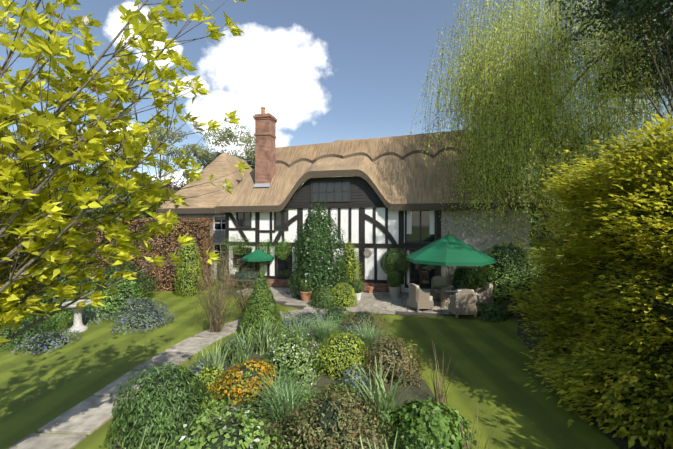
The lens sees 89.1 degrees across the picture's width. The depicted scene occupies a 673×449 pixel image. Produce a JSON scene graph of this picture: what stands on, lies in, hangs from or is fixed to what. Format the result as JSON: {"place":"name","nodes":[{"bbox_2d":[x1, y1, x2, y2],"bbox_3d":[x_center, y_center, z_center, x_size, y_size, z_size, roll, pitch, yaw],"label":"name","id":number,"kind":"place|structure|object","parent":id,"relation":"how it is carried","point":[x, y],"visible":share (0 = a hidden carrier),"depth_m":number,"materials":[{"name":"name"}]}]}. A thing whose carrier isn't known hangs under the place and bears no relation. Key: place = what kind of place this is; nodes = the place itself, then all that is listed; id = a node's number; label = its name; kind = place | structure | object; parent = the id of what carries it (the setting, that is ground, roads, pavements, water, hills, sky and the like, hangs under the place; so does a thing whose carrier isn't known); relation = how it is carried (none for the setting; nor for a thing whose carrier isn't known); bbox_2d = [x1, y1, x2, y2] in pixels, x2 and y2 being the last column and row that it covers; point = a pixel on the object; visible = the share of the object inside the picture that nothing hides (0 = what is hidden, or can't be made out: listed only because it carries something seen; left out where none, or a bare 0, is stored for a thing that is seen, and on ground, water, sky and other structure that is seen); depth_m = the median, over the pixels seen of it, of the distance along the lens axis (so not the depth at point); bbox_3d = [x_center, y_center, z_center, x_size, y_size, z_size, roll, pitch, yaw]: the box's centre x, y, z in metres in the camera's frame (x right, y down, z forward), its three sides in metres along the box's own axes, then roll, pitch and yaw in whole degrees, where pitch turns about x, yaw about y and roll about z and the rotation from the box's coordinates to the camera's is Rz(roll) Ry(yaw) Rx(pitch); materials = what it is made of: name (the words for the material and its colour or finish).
{"place":"outdoors","nodes":[
{"label":"outdoors","id":0,"kind":"place"},
{"bbox_2d":[196,149,253,168],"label":"tree","id":1,"kind":"object","parent":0,"point":[203,164],"visible":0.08,"depth_m":40.61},
{"bbox_2d":[0,234,620,448],"bbox_3d":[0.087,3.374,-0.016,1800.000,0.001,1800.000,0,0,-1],"label":"ground","id":2,"kind":"structure","parent":0,"point":[489,379],"depth_m":7.79,"materials":[{"name":"green plant"}]},
{"bbox_2d":[0,315,71,351],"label":"shrub","id":3,"kind":"object","parent":2,"relation":"on","point":[40,325],"visible":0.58,"depth_m":10.16,"materials":[{"name":"green plant"}]},
{"bbox_2d":[11,329,85,354],"bbox_3d":[-8.085,3.197,9.533,1.523,0.420,1.596,0,0,-13],"label":"border","id":4,"kind":"object","parent":2,"relation":"on","point":[56,346],"visible":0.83,"depth_m":9.27,"materials":[{"name":"grey plant"}]},
{"bbox_2d":[1,262,99,319],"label":"shrub","id":5,"kind":"object","parent":2,"relation":"on","point":[63,297],"visible":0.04,"depth_m":12.44,"materials":[{"name":"green plant"}]},
{"bbox_2d":[0,168,107,219],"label":"tree","id":6,"kind":"object","parent":2,"relation":"on","point":[88,215],"depth_m":46.86,"materials":[{"name":"green plant"}]},
{"bbox_2d":[38,307,73,323],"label":"shrub","id":7,"kind":"object","parent":2,"relation":"on","point":[61,313],"visible":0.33,"depth_m":11.71,"materials":[{"name":"green plant"}]},
{"bbox_2d":[0,118,128,192],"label":"tree","id":8,"kind":"object","parent":2,"relation":"on","point":[24,144],"depth_m":29.50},
{"bbox_2d":[61,299,91,332],"bbox_3d":[-8.240,2.924,10.888,0.840,0.900,0.840,0,0,-1],"label":"bird bath","id":9,"kind":"object","parent":2,"relation":"on","point":[78,325],"visible":0.71,"depth_m":10.79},
{"bbox_2d":[70,308,115,325],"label":"shrub","id":10,"kind":"object","parent":2,"relation":"on","point":[92,314],"visible":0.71,"depth_m":11.70,"materials":[{"name":"green plant"}]},
{"bbox_2d":[0,217,214,291],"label":"beech hedge","id":11,"kind":"object","parent":2,"relation":"on","point":[206,221],"depth_m":17.36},
{"bbox_2d":[82,164,136,218],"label":"tree","id":12,"kind":"object","parent":2,"relation":"on","point":[90,168],"depth_m":55.73,"materials":[{"name":"green plant"}]},
{"bbox_2d":[80,277,151,319],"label":"shrub","id":13,"kind":"object","parent":2,"relation":"on","point":[133,285],"visible":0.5,"depth_m":12.54,"materials":[{"name":"green plant"}]},
{"bbox_2d":[86,262,160,298],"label":"shrub","id":14,"kind":"object","parent":2,"relation":"on","point":[150,283],"visible":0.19,"depth_m":15.14,"materials":[{"name":"green plant"}]},
{"bbox_2d":[0,0,251,346],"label":"maple tree","id":15,"kind":"object","parent":2,"relation":"on","point":[36,46],"depth_m":3.29,"materials":[{"name":"plant"}]},
{"bbox_2d":[106,297,170,321],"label":"shrub","id":16,"kind":"object","parent":2,"relation":"on","point":[130,300],"visible":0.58,"depth_m":12.25,"materials":[{"name":"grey plant"}]},
{"bbox_2d":[108,306,176,334],"bbox_3d":[-6.497,3.105,11.433,2.035,0.604,2.217,0,0,-1],"label":"blue border","id":17,"kind":"object","parent":2,"relation":"on","point":[161,313],"visible":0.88,"depth_m":11.12,"materials":[{"name":"grey plant"}]},
{"bbox_2d":[120,175,178,218],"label":"tree","id":18,"kind":"object","parent":2,"relation":"on","point":[145,215],"visible":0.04,"depth_m":54.53,"materials":[{"name":"green plant"}]},
{"bbox_2d":[107,125,211,217],"bbox_3d":[-17.990,-3.096,33.870,9.765,12.961,10.306,0,0,-1],"label":"tree","id":19,"kind":"object","parent":2,"relation":"on","point":[160,132],"depth_m":32.59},
{"bbox_2d":[8,307,346,448],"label":"path slabs","id":20,"kind":"structure","parent":2,"relation":"on","point":[89,415],"depth_m":6.24,"materials":[{"name":"stone"}]},
{"bbox_2d":[171,255,258,332],"bbox_3d":[-3.668,2.095,10.571,2.805,2.559,2.937,0,0,-1],"label":"wispy shrub","id":21,"kind":"object","parent":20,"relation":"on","point":[219,319],"depth_m":10.52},
{"bbox_2d":[174,234,203,296],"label":"shrub","id":22,"kind":"object","parent":2,"relation":"on","point":[178,292],"visible":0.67,"depth_m":15.96,"materials":[{"name":"green plant"}]},
{"bbox_2d":[168,213,224,278],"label":"wing wall","id":23,"kind":"structure","parent":2,"relation":"on","point":[218,236],"depth_m":21.20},
{"bbox_2d":[157,153,252,208],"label":"thatched roof","id":24,"kind":"structure","parent":23,"relation":"attached to","point":[221,165],"depth_m":22.12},
{"bbox_2d":[156,208,224,213],"bbox_3d":[-7.583,-0.871,25.265,5.900,0.549,8.800,0,0,13],"label":"roof eave","id":25,"kind":"object","parent":24,"relation":"attached to","point":[194,210],"visible":0.29,"depth_m":21.13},
{"bbox_2d":[213,215,224,259],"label":"wing frames","id":26,"kind":"structure","parent":23,"relation":"in","point":[220,244],"depth_m":21.08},
{"bbox_2d":[215,216,224,258],"bbox_3d":[-7.085,0.799,21.081,1.100,2.750,0.001,0,0,13],"label":"wing glass","id":27,"kind":"object","parent":26,"relation":"in","point":[217,222],"depth_m":21.11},
{"bbox_2d":[195,124,254,168],"bbox_3d":[-11.633,-3.635,38.210,9.088,14.055,8.448,0,0,-1],"label":"tree","id":28,"kind":"object","parent":2,"relation":"on","point":[246,141],"depth_m":36.64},
{"bbox_2d":[208,241,246,291],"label":"shrub","id":29,"kind":"object","parent":2,"relation":"on","point":[229,260],"depth_m":17.18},
{"bbox_2d":[218,270,270,321],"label":"wispy shrub","id":30,"kind":"object","parent":2,"relation":"on","point":[245,294],"depth_m":11.46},
{"bbox_2d":[109,318,435,448],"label":"island bed soil","id":31,"kind":"structure","parent":2,"relation":"on","point":[424,389],"depth_m":6.78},
{"bbox_2d":[99,361,214,448],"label":"bush","id":32,"kind":"object","parent":31,"relation":"on","point":[129,402],"visible":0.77,"depth_m":5.28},
{"bbox_2d":[185,355,227,379],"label":"flowering plant","id":33,"kind":"object","parent":31,"relation":"on","point":[197,366],"visible":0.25,"depth_m":7.65,"materials":[{"name":"grey plant"}]},
{"bbox_2d":[195,398,224,428],"bbox_3d":[-2.345,3.237,6.003,0.799,0.330,0.805,0,0,-1],"label":"bed filler","id":34,"kind":"object","parent":31,"relation":"on","point":[203,404],"visible":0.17,"depth_m":5.98,"materials":[{"name":"green plant"}]},
{"bbox_2d":[194,365,230,396],"bbox_3d":[-2.555,3.147,6.961,0.833,0.505,0.859,0,0,-1],"label":"bed filler","id":35,"kind":"object","parent":31,"relation":"on","point":[214,372],"visible":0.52,"depth_m":6.90,"materials":[{"name":"yellow plant"}]},
{"bbox_2d":[196,389,236,427],"bbox_3d":[-2.290,3.197,5.991,1.046,0.410,1.052,0,0,-1],"label":"bed filler","id":36,"kind":"object","parent":31,"relation":"on","point":[215,400],"visible":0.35,"depth_m":6.03,"materials":[{"name":"green plant"}]},
{"bbox_2d":[165,401,294,448],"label":"bush","id":37,"kind":"object","parent":31,"relation":"on","point":[199,434],"visible":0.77,"depth_m":4.57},
{"bbox_2d":[218,341,252,361],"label":"bed filler","id":38,"kind":"object","parent":31,"relation":"on","point":[226,348],"visible":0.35,"depth_m":8.71,"materials":[{"name":"green plant"}]},
{"bbox_2d":[206,358,285,404],"bbox_3d":[-1.794,3.080,6.916,1.652,0.650,1.351,0,0,-1],"label":"flowering shrub","id":39,"kind":"object","parent":31,"relation":"on","point":[239,388],"visible":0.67,"depth_m":6.57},
{"bbox_2d":[237,390,280,424],"bbox_3d":[-1.331,3.233,6.167,0.996,0.340,0.995,0,0,-1],"label":"bed filler","id":40,"kind":"object","parent":31,"relation":"on","point":[264,414],"visible":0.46,"depth_m":6.00,"materials":[{"name":"green plant"}]},
{"bbox_2d":[235,266,285,348],"bbox_3d":[-2.181,2.296,9.955,1.695,2.216,1.670,0,0,-1],"label":"cone topiary","id":41,"kind":"object","parent":31,"relation":"on","point":[249,308],"visible":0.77,"depth_m":9.67,"materials":[{"name":"green plant"}]},
{"bbox_2d":[125,317,421,448],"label":"ornamental grass","id":42,"kind":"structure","parent":31,"relation":"on","point":[377,397],"depth_m":7.19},
{"bbox_2d":[271,365,298,394],"bbox_3d":[-1.058,3.127,6.872,0.686,0.558,0.748,0,0,-1],"label":"bed filler","id":43,"kind":"object","parent":31,"relation":"on","point":[283,375],"visible":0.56,"depth_m":6.81,"materials":[{"name":"green plant"}]},
{"bbox_2d":[281,311,298,327],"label":"bed filler","id":44,"kind":"object","parent":31,"relation":"on","point":[290,315],"visible":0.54,"depth_m":11.21,"materials":[{"name":"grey plant"}]},
{"bbox_2d":[261,327,324,389],"bbox_3d":[-1.007,2.857,7.569,1.675,1.094,1.651,0,0,-1],"label":"flowering shrub","id":45,"kind":"object","parent":31,"relation":"on","point":[275,345],"visible":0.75,"depth_m":7.41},
{"bbox_2d":[294,405,317,448],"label":"bed filler","id":46,"kind":"object","parent":31,"relation":"on","point":[305,423],"visible":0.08,"depth_m":5.33,"materials":[{"name":"green plant"}]},
{"bbox_2d":[288,311,328,333],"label":"shrub","id":47,"kind":"object","parent":31,"relation":"on","point":[297,320],"visible":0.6,"depth_m":10.92,"materials":[{"name":"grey plant"}]},
{"bbox_2d":[293,383,333,421],"bbox_3d":[-0.418,3.175,6.150,0.938,0.456,0.996,0,0,-1],"label":"bed filler","id":48,"kind":"object","parent":31,"relation":"on","point":[303,398],"visible":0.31,"depth_m":6.10,"materials":[{"name":"green plant"}]},
{"bbox_2d":[256,382,393,448],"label":"twiggy shrub","id":49,"kind":"object","parent":31,"relation":"on","point":[302,427],"visible":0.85,"depth_m":4.84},
{"bbox_2d":[316,306,351,324],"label":"shrub","id":50,"kind":"object","parent":31,"relation":"on","point":[346,312],"visible":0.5,"depth_m":11.72,"materials":[{"name":"green plant"}]},
{"bbox_2d":[320,381,358,407],"bbox_3d":[0.070,3.223,6.570,0.779,0.369,0.785,0,0,-1],"label":"bed filler","id":51,"kind":"object","parent":31,"relation":"on","point":[349,388],"visible":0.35,"depth_m":6.60,"materials":[{"name":"green plant"}]},
{"bbox_2d":[311,330,373,380],"bbox_3d":[0.153,2.934,7.994,1.487,0.929,1.489,0,0,-1],"label":"shrub","id":52,"kind":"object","parent":31,"relation":"on","point":[334,335],"depth_m":7.62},
{"bbox_2d":[338,364,369,395],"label":"flowering plant","id":53,"kind":"object","parent":31,"relation":"on","point":[353,375],"visible":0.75,"depth_m":6.99,"materials":[{"name":"grey plant"}]},
{"bbox_2d":[341,321,370,337],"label":"bed filler","id":54,"kind":"object","parent":31,"relation":"on","point":[347,331],"visible":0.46,"depth_m":10.28,"materials":[{"name":"green plant"}]},
{"bbox_2d":[338,310,390,334],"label":"shrub","id":55,"kind":"object","parent":31,"relation":"on","point":[348,318],"visible":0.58,"depth_m":10.74,"materials":[{"name":"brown plant"}]},
{"bbox_2d":[365,404,401,432],"bbox_3d":[0.826,3.211,5.756,0.700,0.379,0.620,0,0,-1],"label":"bed filler","id":56,"kind":"object","parent":31,"relation":"on","point":[387,415],"visible":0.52,"depth_m":5.62,"materials":[{"name":"green plant"}]},
{"bbox_2d":[359,332,427,389],"bbox_3d":[1.169,2.922,7.645,1.908,0.967,1.586,0,0,-1],"label":"shrub","id":57,"kind":"object","parent":31,"relation":"on","point":[406,366],"visible":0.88,"depth_m":7.33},
{"bbox_2d":[384,429,452,448],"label":"bed filler","id":58,"kind":"object","parent":31,"relation":"on","point":[417,442],"visible":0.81,"depth_m":4.81,"materials":[{"name":"green plant"}]},
{"bbox_2d":[395,426,442,448],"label":"bed filler","id":59,"kind":"object","parent":31,"relation":"on","point":[414,447],"visible":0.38,"depth_m":5.01,"materials":[{"name":"green plant"}]},
{"bbox_2d":[376,396,477,448],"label":"shrub","id":60,"kind":"object","parent":31,"relation":"on","point":[414,413],"visible":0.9,"depth_m":5.22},
{"bbox_2d":[0,176,570,448],"bbox_3d":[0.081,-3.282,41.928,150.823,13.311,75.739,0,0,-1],"label":"shrub","id":61,"kind":"object","parent":2,"relation":"on","point":[330,413],"visible":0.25,"depth_m":10.83,"materials":[{"name":"green plant"}]},
{"bbox_2d":[229,278,400,291],"bbox_3d":[-1.522,3.164,18.104,9.740,0.420,0.040,0,0,13],"label":"brick plinth","id":62,"kind":"object","parent":2,"relation":"on","point":[283,282],"visible":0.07,"depth_m":18.36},
{"bbox_2d":[285,201,351,299],"bbox_3d":[-0.766,1.153,15.759,3.108,4.541,2.936,0,0,-1],"label":"climbing plant","id":63,"kind":"object","parent":2,"relation":"on","point":[317,210],"visible":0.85,"depth_m":15.10,"materials":[{"name":"green plant"}]},
{"bbox_2d":[229,207,430,292],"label":"render wall","id":64,"kind":"structure","parent":2,"relation":"on","point":[393,225],"depth_m":17.62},
{"bbox_2d":[225,202,403,283],"bbox_3d":[-1.427,0.919,18.068,9.900,4.070,0.105,0,0,13],"label":"timber frame","id":65,"kind":"object","parent":64,"relation":"attached to","point":[361,245],"visible":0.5,"depth_m":17.68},
{"bbox_2d":[219,234,254,254],"bbox_3d":[-5.470,1.107,18.849,2.346,1.200,0.447,0,0,-1],"label":"wisteria","id":66,"kind":"object","parent":65,"relation":"attached to","point":[244,246],"visible":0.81,"depth_m":18.82,"materials":[{"name":"green plant"}]},
{"bbox_2d":[235,262,262,279],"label":"shrub","id":67,"kind":"object","parent":65,"relation":"attached to","point":[251,268],"visible":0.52,"depth_m":18.68,"materials":[{"name":"green plant"}]},
{"bbox_2d":[255,239,276,264],"bbox_3d":[-3.852,1.481,18.490,1.500,1.424,0.315,0,0,-1],"label":"wisteria","id":68,"kind":"object","parent":65,"relation":"attached to","point":[263,249],"visible":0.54,"depth_m":18.47,"materials":[{"name":"green plant"}]},
{"bbox_2d":[273,238,292,259],"bbox_3d":[-2.821,1.317,18.245,1.100,1.162,0.242,0,0,-1],"label":"hanging basket","id":69,"kind":"object","parent":65,"relation":"attached to","point":[283,254],"visible":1,"depth_m":18.22,"materials":[{"name":"green plant"}]},
{"bbox_2d":[233,180,436,288],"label":"window frames","id":70,"kind":"structure","parent":65,"relation":"attached to","point":[406,241],"depth_m":17.67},
{"bbox_2d":[235,182,433,286],"bbox_3d":[-0.457,0.439,17.827,10.900,5.370,0.075,0,0,13],"label":"window glass","id":71,"kind":"object","parent":70,"relation":"in","point":[427,273],"visible":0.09,"depth_m":17.53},
{"bbox_2d":[407,211,433,284],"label":"curtains","id":72,"kind":"object","parent":70,"relation":"attached to","point":[409,222],"visible":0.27,"depth_m":16.88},
{"bbox_2d":[289,176,381,203],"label":"gable wall","id":73,"kind":"structure","parent":65,"relation":"on","point":[362,190],"depth_m":17.51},
{"bbox_2d":[214,169,543,213],"bbox_3d":[1.904,-2.152,19.984,16.400,3.108,6.100,0,0,13],"label":"roof eave","id":74,"kind":"object","parent":64,"relation":"on","point":[365,176],"visible":0.6,"depth_m":17.05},
{"bbox_2d":[215,138,539,206],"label":"thatched roof","id":75,"kind":"structure","parent":74,"relation":"on","point":[409,179],"depth_m":17.87,"materials":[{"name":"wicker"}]},
{"bbox_2d":[253,113,277,182],"bbox_3d":[-4.083,-3.726,19.656,1.040,5.000,1.040,0,0,13],"label":"chimney","id":76,"kind":"object","parent":75,"relation":"on","point":[265,145],"visible":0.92,"depth_m":19.26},
{"bbox_2d":[276,129,478,164],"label":"roof ridge","id":77,"kind":"structure","parent":75,"relation":"on","point":[372,148],"depth_m":19.45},
{"bbox_2d":[276,144,480,167],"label":"roof ridge","id":78,"kind":"structure","parent":75,"relation":"attached to","point":[357,154],"depth_m":19.05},
{"bbox_2d":[337,239,363,281],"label":"lime shrub","id":79,"kind":"object","parent":2,"relation":"on","point":[357,264],"depth_m":16.75,"materials":[{"name":"green plant"}]},
{"bbox_2d":[225,286,502,315],"bbox_3d":[0.865,3.362,15.169,13.300,0.001,4.550,0,0,13],"label":"patio joint base","id":80,"kind":"object","parent":2,"relation":"on","point":[396,313],"visible":0.2,"depth_m":13.06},
{"bbox_2d":[237,287,479,314],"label":"patio slabs","id":81,"kind":"structure","parent":80,"relation":"on","point":[379,300],"depth_m":14.56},
{"bbox_2d":[231,271,260,287],"bbox_3d":[-4.663,2.899,17.641,1.500,0.850,0.510,0,0,13],"label":"garden bench","id":82,"kind":"object","parent":81,"relation":"on","point":[244,275],"visible":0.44,"depth_m":17.84,"materials":[{"name":"grey wood"}]},
{"bbox_2d":[241,247,273,265],"bbox_3d":[-4.174,2.249,18.136,1.578,2.150,1.578,0,0,-1],"label":"parasol","id":83,"kind":"object","parent":81,"relation":"on","point":[257,255],"visible":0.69,"depth_m":17.67,"materials":[{"name":"fabric"}]},
{"bbox_2d":[310,285,337,308],"bbox_3d":[-0.467,2.946,13.950,1.252,0.901,1.262,0,0,-1],"label":"box mound","id":84,"kind":"object","parent":81,"relation":"on","point":[321,291],"visible":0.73,"depth_m":13.61,"materials":[{"name":"green plant"}]},
{"bbox_2d":[332,282,358,307],"bbox_3d":[0.254,2.872,14.122,1.419,1.046,1.371,0,0,-1],"label":"box mound","id":85,"kind":"object","parent":81,"relation":"on","point":[353,294],"visible":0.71,"depth_m":13.77,"materials":[{"name":"green plant"}]},
{"bbox_2d":[355,292,361,299],"bbox_3d":[0.912,3.164,15.094,0.432,0.320,0.432,0,0,-1],"label":"white pot","id":86,"kind":"object","parent":81,"relation":"on","point":[358,295],"visible":0.54,"depth_m":14.94,"materials":[{"name":"white"}]},
{"bbox_2d":[350,279,364,292],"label":"potted plant","id":87,"kind":"object","parent":86,"relation":"on","point":[358,288],"visible":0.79,"depth_m":14.91,"materials":[{"name":"green plant"}]},
{"bbox_2d":[388,286,400,297],"bbox_3d":[2.656,3.074,15.614,0.583,0.500,0.583,0,0,-1],"label":"plant pot","id":88,"kind":"object","parent":81,"relation":"on","point":[394,292],"visible":0.79,"depth_m":15.41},
{"bbox_2d":[386,271,402,286],"bbox_3d":[2.653,2.509,15.614,0.810,0.764,0.808,0,0,-1],"label":"topiary ball","id":89,"kind":"object","parent":88,"relation":"on","point":[396,279],"visible":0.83,"depth_m":15.40,"materials":[{"name":"green plant"}]},
{"bbox_2d":[380,246,411,275],"bbox_3d":[2.839,2.204,16.564,1.550,2.340,1.543,0,0,-1],"label":"box ball","id":90,"kind":"object","parent":81,"relation":"on","point":[390,250],"visible":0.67,"depth_m":16.16,"materials":[{"name":"green plant"}]},
{"bbox_2d":[407,283,433,311],"bbox_3d":[3.269,2.811,13.417,0.735,1.027,0.845,0,0,-19],"label":"rattan chair","id":91,"kind":"object","parent":81,"relation":"on","point":[418,299],"visible":0.98,"depth_m":13.08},
{"bbox_2d":[430,276,451,301],"bbox_3d":[4.613,2.811,15.051,0.845,1.027,0.735,0,0,2],"label":"rattan chair","id":92,"kind":"object","parent":81,"relation":"on","point":[438,281],"visible":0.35,"depth_m":15.20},
{"bbox_2d":[440,291,456,308],"bbox_3d":[4.527,2.964,13.786,1.100,0.720,1.100,0,0,-1],"label":"patio table","id":93,"kind":"object","parent":81,"relation":"on","point":[445,299],"visible":0.27,"depth_m":13.55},
{"bbox_2d":[433,286,463,291],"bbox_3d":[4.527,2.589,13.786,1.240,0.030,1.240,0,0,-1],"label":"patio table","id":94,"kind":"object","parent":93,"relation":"on","point":[447,289],"visible":0.79,"depth_m":13.74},
{"bbox_2d":[406,231,495,287],"bbox_3d":[4.527,1.789,13.786,3.185,3.070,3.185,0,0,-1],"label":"parasol","id":95,"kind":"object","parent":93,"relation":"on","point":[448,249],"visible":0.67,"depth_m":12.87,"materials":[{"name":"fabric"}]},
{"bbox_2d":[448,289,476,317],"bbox_3d":[4.593,2.811,12.473,0.845,1.027,0.735,0,0,-4],"label":"rattan chair","id":96,"kind":"object","parent":81,"relation":"on","point":[463,302],"visible":1,"depth_m":12.13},
{"bbox_2d":[475,282,493,305],"bbox_3d":[5.793,2.811,13.598,0.735,1.027,0.845,0,0,12],"label":"rattan chair","id":97,"kind":"object","parent":81,"relation":"on","point":[483,296],"visible":0.54,"depth_m":13.22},
{"bbox_2d":[404,210,440,275],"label":"glazed bay posts","id":98,"kind":"object","parent":2,"relation":"on","point":[410,245],"visible":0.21,"depth_m":16.56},
{"bbox_2d":[426,342,498,448],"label":"thin bed stems","id":99,"kind":"object","parent":2,"relation":"on","point":[439,396],"visible":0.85,"depth_m":6.18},
{"bbox_2d":[446,266,483,288],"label":"shrub","id":100,"kind":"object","parent":2,"relation":"on","point":[456,269],"depth_m":15.07,"materials":[{"name":"green plant"}]},
{"bbox_2d":[441,210,529,285],"bbox_3d":[7.497,1.159,18.648,4.000,4.430,5.220,0,0,13],"label":"wall stone","id":101,"kind":"object","parent":2,"relation":"on","point":[475,242],"visible":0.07,"depth_m":16.12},
{"bbox_2d":[472,302,511,321],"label":"shrub","id":102,"kind":"object","parent":2,"relation":"on","point":[480,310],"visible":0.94,"depth_m":12.14,"materials":[{"name":"green plant"}]},
{"bbox_2d":[465,239,546,304],"bbox_3d":[7.151,2.008,14.442,3.282,2.823,3.262,0,0,-1],"label":"shrub","id":103,"kind":"object","parent":2,"relation":"on","point":[484,278],"visible":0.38,"depth_m":13.52,"materials":[{"name":"green plant"}]},
{"bbox_2d":[495,297,542,320],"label":"shrub","id":104,"kind":"object","parent":2,"relation":"on","point":[503,306],"visible":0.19,"depth_m":12.33,"materials":[{"name":"green plant"}]},
{"bbox_2d":[406,0,672,284],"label":"willow tree","id":105,"kind":"object","parent":2,"relation":"on","point":[542,99],"depth_m":13.37,"materials":[{"name":"plant"}]},
{"bbox_2d":[530,183,571,245],"bbox_3d":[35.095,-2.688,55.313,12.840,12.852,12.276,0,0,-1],"label":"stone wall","id":106,"kind":"structure","parent":2,"relation":"on","point":[537,231],"depth_m":52.78,"materials":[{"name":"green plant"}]},
{"bbox_2d":[236,311,393,421],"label":"blue grass","id":107,"kind":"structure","parent":0,"point":[286,402],"depth_m":6.33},
{"bbox_2d":[0,0,672,188],"label":"sky","id":108,"kind":"structure","parent":0,"point":[328,71],"materials":[{"name":"blue"}]},
{"bbox_2d":[517,316,671,448],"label":"bed soil","id":109,"kind":"structure","parent":0,"point":[620,443],"depth_m":6.13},
{"bbox_2d":[526,221,605,341],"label":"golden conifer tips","id":110,"kind":"object","parent":109,"relation":"on","point":[560,293],"visible":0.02,"depth_m":9.66,"materials":[{"name":"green plant"}]},
{"bbox_2d":[514,126,672,448],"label":"golden conifer","id":111,"kind":"object","parent":109,"relation":"on","point":[607,395],"visible":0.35,"depth_m":5.73,"materials":[{"name":"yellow plant"}]},
{"bbox_2d":[499,114,672,448],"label":"golden conifer tips","id":112,"kind":"object","parent":111,"relation":"attached to","point":[586,336],"visible":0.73,"depth_m":5.79,"materials":[{"name":"yellow plant"}]},
{"bbox_2d":[586,150,672,426],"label":"golden conifers","id":113,"kind":"object","parent":109,"relation":"on","point":[666,312],"visible":0.06,"depth_m":5.66,"materials":[{"name":"plant"}]},
{"bbox_2d":[544,0,672,129],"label":"holm oak tree","id":114,"kind":"object","parent":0,"point":[631,10],"depth_m":10.59,"materials":[{"name":"plant"}]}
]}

